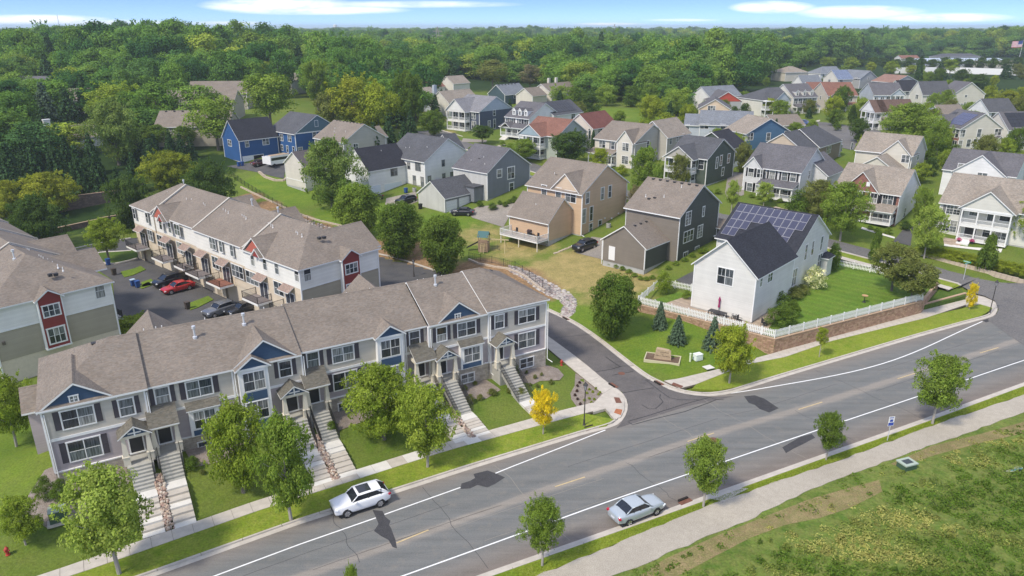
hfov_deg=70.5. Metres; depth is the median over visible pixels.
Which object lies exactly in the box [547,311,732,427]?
side street
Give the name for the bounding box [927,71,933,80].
tree
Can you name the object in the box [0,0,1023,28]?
sky
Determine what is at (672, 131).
house
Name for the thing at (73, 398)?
window
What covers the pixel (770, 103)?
tree
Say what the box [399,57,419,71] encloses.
tree
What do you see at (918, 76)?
tree
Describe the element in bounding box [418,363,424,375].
door
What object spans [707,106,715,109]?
window
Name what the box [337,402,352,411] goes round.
window
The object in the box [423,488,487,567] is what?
road crack
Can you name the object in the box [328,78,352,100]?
tree
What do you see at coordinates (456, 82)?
house
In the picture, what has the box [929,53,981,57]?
house
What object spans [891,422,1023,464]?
bare soil
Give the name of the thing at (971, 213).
window
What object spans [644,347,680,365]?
monument stone
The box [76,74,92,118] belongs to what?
spruce tree
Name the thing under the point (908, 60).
tree
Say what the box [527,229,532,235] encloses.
grill
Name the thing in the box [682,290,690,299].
shrub
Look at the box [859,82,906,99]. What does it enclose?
house
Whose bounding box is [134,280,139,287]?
wheeled bin
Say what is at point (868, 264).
walk
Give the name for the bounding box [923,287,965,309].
raised bed
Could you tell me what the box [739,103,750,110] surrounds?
tree
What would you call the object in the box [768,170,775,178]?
window
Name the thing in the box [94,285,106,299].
window
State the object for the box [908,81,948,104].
house
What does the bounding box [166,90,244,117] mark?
house
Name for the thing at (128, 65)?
tree
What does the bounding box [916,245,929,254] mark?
shrub
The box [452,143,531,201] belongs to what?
house
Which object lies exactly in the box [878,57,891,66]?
tree
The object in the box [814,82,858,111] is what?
house
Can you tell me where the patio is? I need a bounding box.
[667,296,776,333]
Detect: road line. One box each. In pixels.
[214,517,375,575]
[385,487,459,514]
[396,530,428,542]
[402,360,1023,575]
[496,430,604,472]
[555,477,584,486]
[734,321,982,392]
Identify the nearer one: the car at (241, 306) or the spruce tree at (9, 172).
the car at (241, 306)
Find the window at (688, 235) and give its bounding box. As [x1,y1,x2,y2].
[683,228,693,243]
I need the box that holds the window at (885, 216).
[882,214,892,221]
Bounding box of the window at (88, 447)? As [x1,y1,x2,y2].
[65,434,103,462]
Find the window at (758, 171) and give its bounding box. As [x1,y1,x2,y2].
[756,169,762,177]
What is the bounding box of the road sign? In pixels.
[887,416,894,440]
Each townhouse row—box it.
[0,218,122,382]
[18,267,551,482]
[125,180,380,309]
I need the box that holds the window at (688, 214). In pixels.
[685,210,691,225]
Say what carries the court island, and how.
on the parking court
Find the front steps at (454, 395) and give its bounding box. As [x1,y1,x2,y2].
[440,372,490,436]
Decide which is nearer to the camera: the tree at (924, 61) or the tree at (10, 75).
the tree at (10, 75)
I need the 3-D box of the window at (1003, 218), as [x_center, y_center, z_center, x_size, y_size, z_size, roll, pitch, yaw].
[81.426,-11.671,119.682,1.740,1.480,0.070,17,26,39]
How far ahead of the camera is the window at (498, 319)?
77.81 m
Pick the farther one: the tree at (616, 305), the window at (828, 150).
the window at (828, 150)
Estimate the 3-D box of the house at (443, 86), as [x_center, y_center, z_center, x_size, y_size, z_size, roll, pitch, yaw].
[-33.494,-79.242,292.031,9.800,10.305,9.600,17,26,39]
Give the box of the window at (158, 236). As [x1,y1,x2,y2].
[156,234,165,247]
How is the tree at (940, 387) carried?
on the grass verge at (610, 544)
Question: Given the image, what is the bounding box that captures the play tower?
[466,231,508,253]
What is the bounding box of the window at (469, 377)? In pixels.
[460,371,474,383]
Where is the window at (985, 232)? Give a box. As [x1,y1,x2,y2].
[981,230,989,238]
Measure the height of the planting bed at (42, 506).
1.057 m
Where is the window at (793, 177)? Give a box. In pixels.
[789,173,796,181]
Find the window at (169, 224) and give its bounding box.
[167,222,171,233]
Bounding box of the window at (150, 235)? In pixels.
[147,229,153,241]
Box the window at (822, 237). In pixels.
[819,235,823,250]
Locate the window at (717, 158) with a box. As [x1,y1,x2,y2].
[715,156,718,168]
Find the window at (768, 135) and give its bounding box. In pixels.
[766,133,770,140]
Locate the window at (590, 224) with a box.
[589,222,592,231]
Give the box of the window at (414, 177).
[412,175,415,185]
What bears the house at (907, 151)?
on the ground at (24, 465)
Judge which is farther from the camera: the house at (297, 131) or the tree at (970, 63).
the tree at (970, 63)
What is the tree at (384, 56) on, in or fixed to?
on the ground at (24, 465)
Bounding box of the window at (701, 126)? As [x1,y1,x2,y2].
[700,125,708,128]
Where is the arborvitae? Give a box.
[590,130,594,147]
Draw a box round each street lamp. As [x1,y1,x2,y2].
[583,382,587,425]
[988,280,998,312]
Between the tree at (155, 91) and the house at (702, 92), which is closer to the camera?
the tree at (155, 91)
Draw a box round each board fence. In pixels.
[893,67,936,73]
[946,67,1013,74]
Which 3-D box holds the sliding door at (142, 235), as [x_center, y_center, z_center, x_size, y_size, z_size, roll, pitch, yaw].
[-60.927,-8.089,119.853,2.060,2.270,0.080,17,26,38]
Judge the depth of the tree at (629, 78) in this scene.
279.29 m
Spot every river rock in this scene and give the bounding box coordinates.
[154,473,174,530]
[313,434,339,480]
[444,402,475,437]
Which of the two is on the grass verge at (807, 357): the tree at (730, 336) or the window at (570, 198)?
the tree at (730, 336)
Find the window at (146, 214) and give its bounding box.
[144,212,148,223]
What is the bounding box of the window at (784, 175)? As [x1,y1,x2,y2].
[781,172,787,180]
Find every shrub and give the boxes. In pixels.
[30,474,53,501]
[47,478,68,504]
[118,310,144,333]
[184,455,200,469]
[327,420,337,429]
[465,394,474,403]
[476,200,483,206]
[487,388,497,395]
[488,202,497,209]
[517,387,526,394]
[615,165,628,175]
[625,184,639,200]
[654,270,673,293]
[658,112,679,118]
[658,165,667,178]
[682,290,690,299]
[713,188,721,193]
[764,304,798,328]
[776,291,790,304]
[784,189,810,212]
[786,286,805,298]
[786,299,801,317]
[794,284,810,294]
[802,265,828,288]
[829,242,842,270]
[882,227,892,233]
[898,220,912,229]
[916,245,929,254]
[922,246,936,257]
[925,157,939,175]
[929,246,943,257]
[935,247,950,258]
[943,249,958,260]
[946,250,964,262]
[948,143,960,152]
[957,252,971,262]
[964,253,976,265]
[992,259,1005,271]
[998,261,1013,272]
[1006,262,1020,274]
[1010,263,1023,276]
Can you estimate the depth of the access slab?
83.50 m
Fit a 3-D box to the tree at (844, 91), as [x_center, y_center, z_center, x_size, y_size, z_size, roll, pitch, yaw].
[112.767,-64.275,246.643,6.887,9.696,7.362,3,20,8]
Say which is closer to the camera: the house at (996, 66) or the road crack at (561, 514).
the road crack at (561, 514)
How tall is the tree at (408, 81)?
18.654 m
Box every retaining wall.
[56,219,95,232]
[58,190,120,211]
[99,215,117,221]
[508,265,576,316]
[638,304,774,353]
[773,300,922,352]
[921,282,938,311]
[925,292,966,304]
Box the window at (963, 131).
[959,129,965,136]
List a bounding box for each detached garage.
[283,149,330,191]
[416,174,471,212]
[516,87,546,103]
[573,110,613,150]
[600,218,669,274]
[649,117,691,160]
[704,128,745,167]
[764,114,805,130]
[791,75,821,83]
[811,151,843,194]
[862,153,904,167]
[894,80,915,98]
[927,104,961,113]
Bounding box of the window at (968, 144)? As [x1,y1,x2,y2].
[966,139,971,146]
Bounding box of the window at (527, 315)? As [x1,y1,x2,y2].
[518,307,535,324]
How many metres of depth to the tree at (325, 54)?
297.23 m
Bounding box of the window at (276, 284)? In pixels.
[273,280,284,297]
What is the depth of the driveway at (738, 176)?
152.56 m
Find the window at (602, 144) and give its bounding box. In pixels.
[599,140,605,147]
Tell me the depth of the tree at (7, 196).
145.51 m
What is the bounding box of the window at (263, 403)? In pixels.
[245,398,269,419]
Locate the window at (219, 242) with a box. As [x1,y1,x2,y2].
[218,241,222,252]
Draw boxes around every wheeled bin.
[105,258,110,264]
[110,268,116,274]
[129,278,135,285]
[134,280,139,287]
[184,301,189,308]
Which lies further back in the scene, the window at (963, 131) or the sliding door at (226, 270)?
the window at (963, 131)
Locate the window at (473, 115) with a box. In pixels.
[471,112,475,118]
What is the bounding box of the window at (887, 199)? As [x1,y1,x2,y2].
[881,195,893,204]
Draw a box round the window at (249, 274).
[245,269,258,286]
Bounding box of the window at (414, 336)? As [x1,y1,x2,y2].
[408,329,420,344]
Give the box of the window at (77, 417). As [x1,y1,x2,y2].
[58,404,96,430]
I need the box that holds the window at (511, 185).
[509,182,513,190]
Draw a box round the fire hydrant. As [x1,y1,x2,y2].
[3,546,9,555]
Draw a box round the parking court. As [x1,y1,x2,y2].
[76,238,440,333]
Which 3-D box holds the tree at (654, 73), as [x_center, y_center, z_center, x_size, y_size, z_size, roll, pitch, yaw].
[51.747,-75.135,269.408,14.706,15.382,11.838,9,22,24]
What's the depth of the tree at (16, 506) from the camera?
53.27 m
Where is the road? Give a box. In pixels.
[157,314,1023,575]
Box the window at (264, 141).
[262,139,269,144]
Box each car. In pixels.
[151,270,188,287]
[159,279,195,294]
[201,298,235,317]
[223,300,254,314]
[250,159,267,166]
[329,479,390,517]
[394,194,416,203]
[450,207,474,215]
[571,237,597,251]
[606,494,665,526]
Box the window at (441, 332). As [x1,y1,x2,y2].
[436,325,447,342]
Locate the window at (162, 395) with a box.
[153,385,171,404]
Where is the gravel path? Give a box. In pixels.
[537,395,1023,575]
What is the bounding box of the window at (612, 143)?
[611,142,614,149]
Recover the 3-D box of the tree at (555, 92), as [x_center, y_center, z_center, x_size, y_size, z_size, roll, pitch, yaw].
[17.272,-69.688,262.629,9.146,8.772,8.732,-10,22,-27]
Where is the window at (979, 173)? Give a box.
[977,172,988,175]
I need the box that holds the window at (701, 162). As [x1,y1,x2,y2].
[697,160,704,169]
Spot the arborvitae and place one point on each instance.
(592, 137)
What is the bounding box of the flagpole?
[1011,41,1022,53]
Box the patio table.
[708,308,726,317]
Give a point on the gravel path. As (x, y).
(644, 548)
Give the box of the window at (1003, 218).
[998,216,1010,221]
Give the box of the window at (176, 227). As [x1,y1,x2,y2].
[173,223,180,236]
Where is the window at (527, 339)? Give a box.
[518,330,535,349]
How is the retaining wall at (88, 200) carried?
on the ground at (24, 465)
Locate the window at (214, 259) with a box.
[211,255,219,269]
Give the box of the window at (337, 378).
[332,368,357,391]
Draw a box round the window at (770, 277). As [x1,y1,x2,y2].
[767,272,773,283]
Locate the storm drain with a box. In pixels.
[678,496,692,504]
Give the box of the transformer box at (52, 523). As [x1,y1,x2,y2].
[47,503,70,528]
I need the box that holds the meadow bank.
[613,413,1023,575]
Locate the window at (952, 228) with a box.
[941,219,957,232]
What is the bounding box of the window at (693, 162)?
[690,160,696,168]
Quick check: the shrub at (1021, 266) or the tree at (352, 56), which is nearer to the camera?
the shrub at (1021, 266)
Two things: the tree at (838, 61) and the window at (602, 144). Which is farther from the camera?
the tree at (838, 61)
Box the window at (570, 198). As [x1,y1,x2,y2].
[565,190,575,203]
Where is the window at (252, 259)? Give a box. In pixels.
[250,254,254,266]
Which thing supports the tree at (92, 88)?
on the ground at (24, 465)
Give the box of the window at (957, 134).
[954,129,959,137]
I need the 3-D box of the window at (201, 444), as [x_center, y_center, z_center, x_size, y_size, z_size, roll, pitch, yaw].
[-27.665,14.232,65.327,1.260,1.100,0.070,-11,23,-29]
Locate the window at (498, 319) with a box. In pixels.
[494,313,504,329]
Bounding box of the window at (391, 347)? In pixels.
[380,337,400,358]
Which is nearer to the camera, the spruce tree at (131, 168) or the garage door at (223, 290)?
the garage door at (223, 290)
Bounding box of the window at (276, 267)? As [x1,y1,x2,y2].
[274,263,279,275]
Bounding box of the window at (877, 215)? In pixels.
[872,213,883,220]
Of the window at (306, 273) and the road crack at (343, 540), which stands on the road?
the road crack at (343, 540)
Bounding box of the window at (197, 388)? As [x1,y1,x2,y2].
[184,376,213,399]
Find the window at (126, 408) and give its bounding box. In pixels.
[116,396,136,417]
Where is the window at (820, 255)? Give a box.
[817,252,822,267]
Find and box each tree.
[0,71,33,83]
[0,78,37,111]
[0,90,36,118]
[0,90,39,122]
[0,100,23,133]
[0,118,12,152]
[0,142,25,192]
[0,180,28,219]
[0,368,32,446]
[0,493,44,545]
[3,189,71,238]
[11,77,29,85]
[11,169,83,211]
[16,133,32,170]
[17,78,64,110]
[24,140,45,189]
[26,78,77,117]
[33,82,61,122]
[33,107,55,126]
[45,137,71,184]
[46,68,89,87]
[46,71,90,87]
[48,459,153,574]
[49,66,92,80]
[56,88,82,124]
[58,135,74,172]
[67,145,92,194]
[68,65,102,83]
[68,80,122,118]
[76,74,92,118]
[76,94,144,165]
[79,79,140,113]
[81,217,132,257]
[82,133,105,176]
[86,71,116,83]
[90,70,111,80]
[93,64,113,72]
[99,172,152,231]
[109,166,120,190]
[110,68,144,99]
[111,57,147,77]
[113,65,152,79]
[114,90,149,113]
[121,131,137,159]
[123,117,146,145]
[126,152,149,193]
[128,81,182,117]
[131,75,166,92]
[131,87,183,109]
[132,55,162,69]
[135,135,145,161]
[135,148,197,191]
[139,138,153,166]
[141,58,174,86]
[141,124,172,145]
[145,137,161,176]
[150,133,160,152]
[151,62,193,87]
[158,63,191,89]
[164,132,176,152]
[164,136,174,151]
[165,53,190,64]
[170,125,197,146]
[172,57,207,81]
[175,84,220,109]
[175,132,190,160]
[179,155,238,197]
[181,94,236,150]
[185,136,198,159]
[198,61,216,79]
[201,393,268,493]
[206,48,245,80]
[233,56,271,84]
[237,72,298,122]
[239,61,268,94]
[245,406,314,520]
[257,61,274,89]
[265,44,295,93]
[293,57,332,98]
[298,58,331,108]
[298,134,370,207]
[302,55,329,77]
[312,91,341,121]
[322,47,352,67]
[323,45,345,61]
[323,71,376,121]
[325,58,346,89]
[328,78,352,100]
[329,181,382,231]
[330,48,358,62]
[330,64,353,89]
[335,59,373,89]
[340,361,423,440]
[343,561,356,575]
[352,55,383,74]
[352,81,402,125]
[352,105,382,126]
[353,78,390,98]
[354,71,388,95]
[355,44,382,58]
[358,52,383,70]
[370,71,391,78]
[371,122,379,145]
[373,199,424,258]
[377,52,399,68]
[381,47,407,68]
[382,115,397,143]
[383,59,390,72]
[383,81,431,122]
[384,67,405,78]
[385,88,406,127]
[389,69,425,119]
[394,375,461,467]
[398,121,408,140]
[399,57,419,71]
[403,62,426,70]
[406,109,417,132]
[411,63,444,88]
[415,89,435,117]
[415,213,467,274]
[418,53,449,78]
[418,108,447,135]
[431,94,442,118]
[449,65,456,75]
[468,125,494,143]
[476,58,509,87]
[509,138,536,158]
[514,491,565,565]
[517,64,541,86]
[529,385,558,433]
[548,83,568,100]
[549,127,594,159]
[552,63,578,81]
[556,90,562,100]
[560,61,596,85]
[565,86,585,101]
[570,71,601,98]
[573,71,598,88]
[574,100,587,112]
[580,91,602,112]
[585,62,604,72]
[588,271,642,339]
[589,147,610,164]
[592,67,618,98]
[595,58,635,74]
[595,83,618,105]
[597,62,629,92]
[598,64,624,95]
[613,110,626,120]
[615,73,643,96]
[619,59,645,90]
[622,85,641,106]
[629,142,661,186]
[632,64,667,92]
[636,84,659,108]
[636,93,665,120]
[637,117,653,123]
[646,53,681,71]
[651,59,677,84]
[651,301,668,331]
[654,78,691,95]
[657,85,696,101]
[657,89,665,116]
[659,69,700,97]
[660,87,693,115]
[661,91,685,113]
[665,101,673,116]
[667,152,690,181]
[667,314,687,347]
[668,56,699,75]
[673,82,683,114]
[677,98,698,115]
[678,59,714,89]
[679,103,696,123]
[682,432,734,506]
[686,77,712,89]
[692,54,723,81]
[697,64,720,85]
[701,316,721,353]
[709,321,756,383]
[726,179,742,211]
[734,141,752,172]
[735,131,749,141]
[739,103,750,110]
[756,181,774,205]
[762,77,769,86]
[763,98,780,114]
[770,99,790,114]
[788,122,803,130]
[798,179,838,218]
[802,98,817,112]
[805,106,812,118]
[805,119,818,126]
[813,410,849,459]
[815,326,828,356]
[819,56,835,65]
[819,180,875,240]
[822,95,845,117]
[826,108,845,124]
[833,56,842,65]
[833,121,841,129]
[834,85,853,109]
[839,64,849,69]
[843,57,860,68]
[847,104,857,123]
[847,117,870,141]
[849,97,867,118]
[856,59,867,66]
[865,62,876,71]
[866,57,879,66]
[869,240,921,290]
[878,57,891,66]
[878,101,944,137]
[883,61,901,73]
[887,258,941,299]
[893,59,906,65]
[903,56,916,66]
[904,65,916,73]
[909,202,950,258]
[911,186,935,224]
[911,349,972,423]
[912,162,935,181]
[913,56,923,81]
[914,57,928,66]
[923,71,928,80]
[924,116,956,158]
[925,140,930,159]
[926,59,940,66]
[926,92,943,104]
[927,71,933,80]
[929,108,943,127]
[933,64,949,78]
[933,67,946,80]
[937,57,950,65]
[937,149,950,172]
[938,89,957,104]
[943,59,958,75]
[943,98,960,105]
[951,58,965,66]
[952,69,973,81]
[962,59,976,67]
[962,102,975,109]
[965,282,979,308]
[967,73,991,89]
[970,134,1001,151]
[975,57,989,67]
[982,85,997,97]
[985,58,1001,67]
[989,75,999,84]
[990,89,1020,99]
[996,137,1017,152]
[998,65,1015,79]
[999,59,1012,68]
[1006,127,1023,151]
[1010,57,1023,67]
[1010,97,1023,110]
[1011,201,1023,236]
[1012,63,1023,75]
[1016,68,1023,79]
[1016,87,1023,97]
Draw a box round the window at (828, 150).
[826,145,831,153]
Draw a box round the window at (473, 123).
[471,121,475,128]
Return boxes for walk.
[462,138,486,141]
[530,175,952,289]
[861,227,894,237]
[944,244,1001,251]
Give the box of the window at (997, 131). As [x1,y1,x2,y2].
[994,129,1001,135]
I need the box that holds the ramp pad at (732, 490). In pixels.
[711,487,747,501]
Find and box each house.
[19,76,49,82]
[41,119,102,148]
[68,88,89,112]
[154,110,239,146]
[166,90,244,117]
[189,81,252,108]
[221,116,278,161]
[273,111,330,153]
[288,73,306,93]
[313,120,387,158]
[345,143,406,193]
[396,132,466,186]
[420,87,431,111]
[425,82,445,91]
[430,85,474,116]
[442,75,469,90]
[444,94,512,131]
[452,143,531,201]
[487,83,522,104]
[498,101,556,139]
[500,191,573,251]
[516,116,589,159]
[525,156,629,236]
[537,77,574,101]
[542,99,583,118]
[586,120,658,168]
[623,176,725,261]
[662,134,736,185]
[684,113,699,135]
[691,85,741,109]
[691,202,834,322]
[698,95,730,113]
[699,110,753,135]
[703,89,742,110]
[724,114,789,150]
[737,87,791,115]
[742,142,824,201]
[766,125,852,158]
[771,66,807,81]
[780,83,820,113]
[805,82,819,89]
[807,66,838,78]
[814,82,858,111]
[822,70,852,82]
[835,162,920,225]
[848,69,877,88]
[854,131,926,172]
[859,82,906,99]
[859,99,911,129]
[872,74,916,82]
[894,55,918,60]
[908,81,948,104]
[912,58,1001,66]
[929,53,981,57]
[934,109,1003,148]
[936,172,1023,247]
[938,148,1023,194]
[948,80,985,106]
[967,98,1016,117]
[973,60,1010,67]
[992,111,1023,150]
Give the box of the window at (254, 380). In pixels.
[241,369,266,392]
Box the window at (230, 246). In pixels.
[229,245,234,257]
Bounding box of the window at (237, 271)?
[231,263,243,279]
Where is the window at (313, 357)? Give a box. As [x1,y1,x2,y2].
[305,350,319,367]
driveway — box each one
[228,163,284,178]
[385,192,417,204]
[471,203,513,226]
[577,237,602,258]
[676,271,693,286]
[725,172,743,195]
[894,228,912,245]
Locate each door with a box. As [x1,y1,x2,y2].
[53,513,63,522]
[129,436,143,452]
[137,251,144,260]
[140,232,147,246]
[158,427,171,443]
[166,242,173,257]
[185,250,192,265]
[201,257,209,272]
[212,279,221,295]
[221,288,226,297]
[222,266,231,282]
[259,281,268,298]
[285,292,294,302]
[286,396,297,411]
[309,388,319,402]
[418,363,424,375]
[441,361,445,372]
[495,347,502,358]
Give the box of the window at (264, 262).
[262,259,267,270]
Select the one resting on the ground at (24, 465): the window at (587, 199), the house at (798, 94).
the house at (798, 94)
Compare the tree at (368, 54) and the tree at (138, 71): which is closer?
the tree at (138, 71)
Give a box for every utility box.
[692,352,703,360]
[896,457,918,471]
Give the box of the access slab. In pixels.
[702,365,714,369]
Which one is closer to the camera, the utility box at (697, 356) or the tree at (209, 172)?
the utility box at (697, 356)
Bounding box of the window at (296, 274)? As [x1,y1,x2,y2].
[294,271,299,282]
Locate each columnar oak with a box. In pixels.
[868,229,882,261]
[975,232,998,270]
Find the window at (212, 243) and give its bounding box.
[208,237,216,250]
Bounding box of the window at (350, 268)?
[344,261,358,275]
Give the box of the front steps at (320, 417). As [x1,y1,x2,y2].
[309,402,357,477]
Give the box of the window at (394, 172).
[390,168,397,176]
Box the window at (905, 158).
[900,154,909,162]
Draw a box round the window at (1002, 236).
[995,232,1008,241]
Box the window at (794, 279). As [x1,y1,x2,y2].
[792,267,797,286]
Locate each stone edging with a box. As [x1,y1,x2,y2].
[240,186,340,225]
[258,171,285,180]
[468,258,504,268]
[505,267,545,291]
[553,246,571,253]
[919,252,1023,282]
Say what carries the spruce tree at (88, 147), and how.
on the ground at (24, 465)
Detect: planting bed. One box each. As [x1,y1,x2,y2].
[25,467,130,528]
[186,443,240,466]
[331,404,388,429]
[460,379,500,398]
[519,365,563,383]
[570,374,601,405]
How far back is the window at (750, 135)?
173.51 m
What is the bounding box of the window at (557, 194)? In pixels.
[555,187,560,197]
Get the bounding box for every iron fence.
[230,172,330,227]
[470,253,550,292]
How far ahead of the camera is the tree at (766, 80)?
343.31 m
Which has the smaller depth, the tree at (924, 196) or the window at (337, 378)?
the window at (337, 378)
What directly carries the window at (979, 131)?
in the house at (970, 126)
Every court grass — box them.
[121,266,145,276]
[139,282,151,288]
[141,279,152,285]
[190,296,212,309]
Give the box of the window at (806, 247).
[803,243,808,260]
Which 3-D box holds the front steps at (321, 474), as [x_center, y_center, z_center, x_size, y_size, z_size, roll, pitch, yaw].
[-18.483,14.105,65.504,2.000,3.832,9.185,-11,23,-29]
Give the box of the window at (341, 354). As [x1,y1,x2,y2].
[331,344,354,364]
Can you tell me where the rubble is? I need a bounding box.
[305,219,330,228]
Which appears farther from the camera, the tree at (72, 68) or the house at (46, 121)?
the tree at (72, 68)
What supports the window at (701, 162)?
in the house at (712, 160)
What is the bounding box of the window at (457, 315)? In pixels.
[454,313,460,318]
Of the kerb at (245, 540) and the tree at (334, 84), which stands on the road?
the kerb at (245, 540)
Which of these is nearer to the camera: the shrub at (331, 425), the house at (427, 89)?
the shrub at (331, 425)
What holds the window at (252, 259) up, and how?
in the townhouse row at (248, 248)
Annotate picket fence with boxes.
[638,280,657,303]
[639,296,776,336]
[663,281,691,290]
[774,294,923,337]
[837,260,883,273]
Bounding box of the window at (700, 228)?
[697,224,703,238]
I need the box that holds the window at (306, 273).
[303,269,311,281]
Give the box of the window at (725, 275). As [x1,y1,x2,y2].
[716,266,734,286]
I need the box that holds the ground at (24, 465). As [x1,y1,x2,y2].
[0,27,1023,575]
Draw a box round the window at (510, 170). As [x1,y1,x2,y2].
[507,166,514,179]
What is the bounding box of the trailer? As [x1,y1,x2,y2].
[262,153,288,166]
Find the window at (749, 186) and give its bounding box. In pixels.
[746,182,752,191]
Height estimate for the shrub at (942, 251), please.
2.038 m
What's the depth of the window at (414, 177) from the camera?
158.09 m
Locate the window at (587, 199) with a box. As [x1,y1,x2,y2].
[585,191,589,204]
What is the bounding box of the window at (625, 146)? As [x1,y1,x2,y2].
[622,142,628,151]
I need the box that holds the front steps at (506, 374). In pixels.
[491,358,540,415]
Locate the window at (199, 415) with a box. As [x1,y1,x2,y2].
[191,407,216,429]
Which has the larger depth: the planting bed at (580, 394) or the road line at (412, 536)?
the planting bed at (580, 394)
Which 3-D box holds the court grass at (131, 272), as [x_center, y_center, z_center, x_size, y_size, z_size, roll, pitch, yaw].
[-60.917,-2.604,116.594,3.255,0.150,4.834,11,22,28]
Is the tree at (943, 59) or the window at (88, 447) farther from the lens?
the tree at (943, 59)
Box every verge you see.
[72,413,613,575]
[494,386,1023,575]
[530,172,959,287]
[692,304,991,391]
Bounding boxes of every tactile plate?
[614,397,621,402]
[614,409,621,414]
[671,382,682,387]
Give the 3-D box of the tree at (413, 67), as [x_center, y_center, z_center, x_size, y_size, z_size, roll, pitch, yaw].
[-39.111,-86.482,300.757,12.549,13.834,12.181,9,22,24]
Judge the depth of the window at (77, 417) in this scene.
58.86 m
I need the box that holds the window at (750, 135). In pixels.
[747,133,753,139]
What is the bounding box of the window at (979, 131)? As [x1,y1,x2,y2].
[976,129,981,136]
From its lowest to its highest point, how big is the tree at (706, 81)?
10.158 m
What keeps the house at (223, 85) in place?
on the ground at (24, 465)
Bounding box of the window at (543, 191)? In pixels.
[541,184,546,194]
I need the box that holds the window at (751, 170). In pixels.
[747,168,754,176]
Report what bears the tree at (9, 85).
on the ground at (24, 465)
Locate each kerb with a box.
[98,250,137,264]
[136,336,627,575]
[379,253,446,274]
[416,133,961,285]
[477,382,1023,575]
[547,295,997,395]
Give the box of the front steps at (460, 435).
[421,374,469,442]
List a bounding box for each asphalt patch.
[373,510,396,547]
[461,470,504,488]
[744,395,777,411]
[783,434,814,452]
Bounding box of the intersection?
[962,277,1023,344]
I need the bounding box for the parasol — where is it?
[716,297,720,315]
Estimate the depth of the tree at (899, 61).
481.02 m
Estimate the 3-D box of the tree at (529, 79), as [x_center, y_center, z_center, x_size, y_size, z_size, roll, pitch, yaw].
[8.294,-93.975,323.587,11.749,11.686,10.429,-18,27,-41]
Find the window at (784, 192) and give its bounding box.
[775,189,787,196]
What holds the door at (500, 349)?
in the townhouse row at (148, 382)
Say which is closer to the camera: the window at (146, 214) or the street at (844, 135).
the window at (146, 214)
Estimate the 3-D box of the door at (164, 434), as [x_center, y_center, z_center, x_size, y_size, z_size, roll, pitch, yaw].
[-30.304,12.753,63.282,1.000,2.100,0.035,-11,23,-29]
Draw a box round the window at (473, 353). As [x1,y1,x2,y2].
[463,344,480,363]
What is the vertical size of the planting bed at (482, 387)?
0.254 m
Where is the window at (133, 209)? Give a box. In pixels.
[131,207,136,219]
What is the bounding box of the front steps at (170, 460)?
[156,442,196,528]
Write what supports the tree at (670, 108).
on the ground at (24, 465)
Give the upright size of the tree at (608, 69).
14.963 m
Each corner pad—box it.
[593,387,624,418]
[965,295,996,308]
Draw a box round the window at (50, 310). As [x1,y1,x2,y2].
[40,302,61,318]
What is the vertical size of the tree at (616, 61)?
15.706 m
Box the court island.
[98,250,137,262]
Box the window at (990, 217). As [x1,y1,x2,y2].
[986,214,993,221]
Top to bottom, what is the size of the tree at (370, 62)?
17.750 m
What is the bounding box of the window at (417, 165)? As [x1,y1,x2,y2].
[415,162,420,171]
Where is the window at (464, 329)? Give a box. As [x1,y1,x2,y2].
[457,319,476,338]
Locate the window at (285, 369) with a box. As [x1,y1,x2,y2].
[277,359,292,378]
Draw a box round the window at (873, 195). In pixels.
[870,192,877,203]
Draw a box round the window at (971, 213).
[968,211,977,216]
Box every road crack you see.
[244,504,449,575]
[313,505,500,569]
[333,516,359,561]
[365,488,552,551]
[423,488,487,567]
[449,478,603,529]
[485,492,626,540]
[568,418,717,466]
[705,400,804,457]
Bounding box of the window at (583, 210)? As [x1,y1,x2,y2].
[582,208,586,223]
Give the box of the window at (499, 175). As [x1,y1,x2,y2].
[497,169,501,177]
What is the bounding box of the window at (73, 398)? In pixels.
[67,394,78,402]
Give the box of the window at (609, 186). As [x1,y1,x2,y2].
[608,185,611,197]
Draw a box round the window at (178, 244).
[176,241,183,254]
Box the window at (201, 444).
[196,440,211,447]
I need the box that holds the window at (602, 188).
[600,186,604,200]
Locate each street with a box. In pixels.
[417,130,979,284]
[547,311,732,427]
[804,122,880,149]
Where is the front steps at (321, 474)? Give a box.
[290,410,332,485]
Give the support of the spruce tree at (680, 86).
on the ground at (24, 465)
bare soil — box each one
[640,480,881,575]
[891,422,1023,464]
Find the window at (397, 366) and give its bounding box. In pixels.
[390,365,401,379]
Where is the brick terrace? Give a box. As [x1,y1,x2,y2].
[943,237,960,245]
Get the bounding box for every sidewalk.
[38,403,600,575]
[546,338,611,393]
[664,300,965,388]
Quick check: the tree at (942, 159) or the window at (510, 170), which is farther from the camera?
the tree at (942, 159)
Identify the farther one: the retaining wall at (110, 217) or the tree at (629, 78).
the tree at (629, 78)
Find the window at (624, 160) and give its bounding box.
[621,155,628,164]
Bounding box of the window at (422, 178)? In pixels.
[420,176,423,186]
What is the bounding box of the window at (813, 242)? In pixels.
[810,240,814,256]
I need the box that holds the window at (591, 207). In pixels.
[589,206,593,221]
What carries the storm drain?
on the road
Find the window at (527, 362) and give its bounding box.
[519,356,533,368]
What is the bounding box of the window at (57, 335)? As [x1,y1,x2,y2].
[46,324,67,344]
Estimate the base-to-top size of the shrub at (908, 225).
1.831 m
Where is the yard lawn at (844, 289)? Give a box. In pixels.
[638,263,929,353]
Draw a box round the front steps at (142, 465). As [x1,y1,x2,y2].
[127,452,165,538]
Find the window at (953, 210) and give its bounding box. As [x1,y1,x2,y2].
[945,205,960,215]
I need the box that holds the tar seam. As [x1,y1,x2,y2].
[629,397,714,424]

